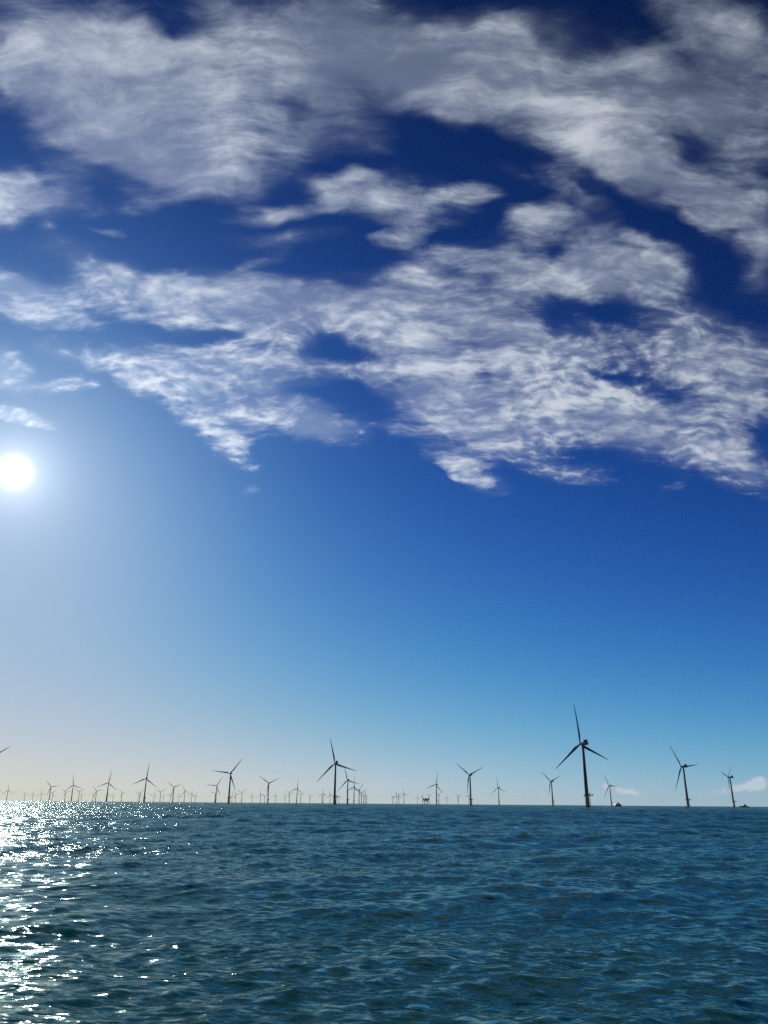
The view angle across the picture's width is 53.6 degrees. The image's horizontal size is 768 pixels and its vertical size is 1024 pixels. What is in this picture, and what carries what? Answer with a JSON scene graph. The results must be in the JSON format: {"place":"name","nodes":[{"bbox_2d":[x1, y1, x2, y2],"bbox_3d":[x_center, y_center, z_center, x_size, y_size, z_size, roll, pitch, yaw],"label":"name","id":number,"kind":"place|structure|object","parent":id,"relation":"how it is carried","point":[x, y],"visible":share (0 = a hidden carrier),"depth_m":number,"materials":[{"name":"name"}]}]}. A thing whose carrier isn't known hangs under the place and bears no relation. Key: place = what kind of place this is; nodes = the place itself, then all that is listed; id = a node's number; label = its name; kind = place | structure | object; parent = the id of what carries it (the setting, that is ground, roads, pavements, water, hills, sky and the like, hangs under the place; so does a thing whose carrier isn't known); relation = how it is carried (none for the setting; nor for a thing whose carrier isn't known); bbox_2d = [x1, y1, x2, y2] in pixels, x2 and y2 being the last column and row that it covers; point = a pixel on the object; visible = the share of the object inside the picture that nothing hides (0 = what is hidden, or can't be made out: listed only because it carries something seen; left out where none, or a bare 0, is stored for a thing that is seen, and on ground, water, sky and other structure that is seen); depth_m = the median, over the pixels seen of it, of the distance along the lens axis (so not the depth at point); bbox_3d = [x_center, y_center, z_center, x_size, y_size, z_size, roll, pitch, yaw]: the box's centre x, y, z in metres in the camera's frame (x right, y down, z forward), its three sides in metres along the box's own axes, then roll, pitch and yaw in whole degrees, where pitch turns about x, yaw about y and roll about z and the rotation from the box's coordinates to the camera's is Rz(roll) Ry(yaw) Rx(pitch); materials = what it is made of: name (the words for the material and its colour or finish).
{"place":"outdoors","nodes":[
{"label":"outdoors","id":0,"kind":"place"},
{"bbox_2d":[0,801,767,1023],"bbox_3d":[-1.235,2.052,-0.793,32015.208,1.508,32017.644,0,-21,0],"label":"sea","id":1,"kind":"structure","parent":0,"point":[210,913],"depth_m":16.34,"materials":[{"name":"liquid"}]},
{"bbox_2d":[65,780,81,801],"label":"wind turbine","id":2,"kind":"object","parent":1,"relation":"in","point":[72,790],"visible":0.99,"depth_m":4097.99,"materials":[{"name":"grey paint"}]},
{"bbox_2d":[98,771,114,801],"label":"wind turbine","id":3,"kind":"object","parent":1,"relation":"in","point":[107,788],"visible":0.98,"depth_m":3534.30,"materials":[{"name":"grey paint"}]},
{"bbox_2d":[134,767,155,801],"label":"wind turbine","id":4,"kind":"object","parent":1,"relation":"in","point":[145,785],"visible":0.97,"depth_m":2827.90,"materials":[{"name":"grey paint"}]},
{"bbox_2d":[212,777,222,802],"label":"wind turbine","id":5,"kind":"object","parent":1,"relation":"in","point":[216,790],"visible":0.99,"depth_m":3968.86,"materials":[{"name":"grey paint"}]},
{"bbox_2d":[217,759,241,802],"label":"wind turbine","id":6,"kind":"object","parent":1,"relation":"in","point":[230,773],"visible":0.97,"depth_m":2264.88,"materials":[{"name":"grey paint"}]},
{"bbox_2d":[261,777,278,802],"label":"wind turbine","id":7,"kind":"object","parent":1,"relation":"in","point":[268,799],"visible":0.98,"depth_m":3398.54,"materials":[{"name":"grey paint"}]},
{"bbox_2d":[318,739,355,803],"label":"wind turbine","id":8,"kind":"object","parent":1,"relation":"in","point":[335,795],"visible":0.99,"depth_m":1650.08,"materials":[{"name":"grey paint"}]},
{"bbox_2d":[340,770,358,803],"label":"wind turbine","id":9,"kind":"object","parent":1,"relation":"in","point":[347,786],"visible":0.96,"depth_m":2861.72,"materials":[{"name":"grey paint"}]},
{"bbox_2d":[428,773,442,804],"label":"wind turbine","id":10,"kind":"object","parent":1,"relation":"in","point":[436,789],"visible":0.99,"depth_m":3401.84,"materials":[{"name":"grey paint"}]},
{"bbox_2d":[456,763,480,804],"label":"wind turbine","id":11,"kind":"object","parent":1,"relation":"in","point":[469,780],"visible":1,"depth_m":2242.82,"materials":[{"name":"grey paint"}]},
{"bbox_2d":[546,776,559,805],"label":"wind turbine","id":12,"kind":"object","parent":1,"relation":"in","point":[551,781],"visible":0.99,"depth_m":2792.96,"materials":[{"name":"grey paint"}]},
{"bbox_2d":[557,706,607,806],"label":"wind turbine","id":13,"kind":"object","parent":1,"relation":"in","point":[587,794],"visible":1,"depth_m":1064.97,"materials":[{"name":"grey paint"}]},
{"bbox_2d":[605,778,611,805],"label":"wind turbine","id":14,"kind":"object","parent":1,"relation":"in","point":[610,792],"visible":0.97,"depth_m":3375.61,"materials":[{"name":"grey paint"}]},
{"bbox_2d":[669,745,697,806],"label":"wind turbine","id":15,"kind":"object","parent":1,"relation":"in","point":[686,792],"visible":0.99,"depth_m":1671.32,"materials":[{"name":"grey paint"}]},
{"bbox_2d":[723,767,735,806],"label":"wind turbine","id":16,"kind":"object","parent":1,"relation":"in","point":[733,801],"visible":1,"depth_m":2264.66,"materials":[{"name":"grey paint"}]},
{"bbox_2d":[0,0,767,806],"label":"sky","id":17,"kind":"structure","parent":0,"point":[386,381],"materials":[{"name":"blue"}]}
]}

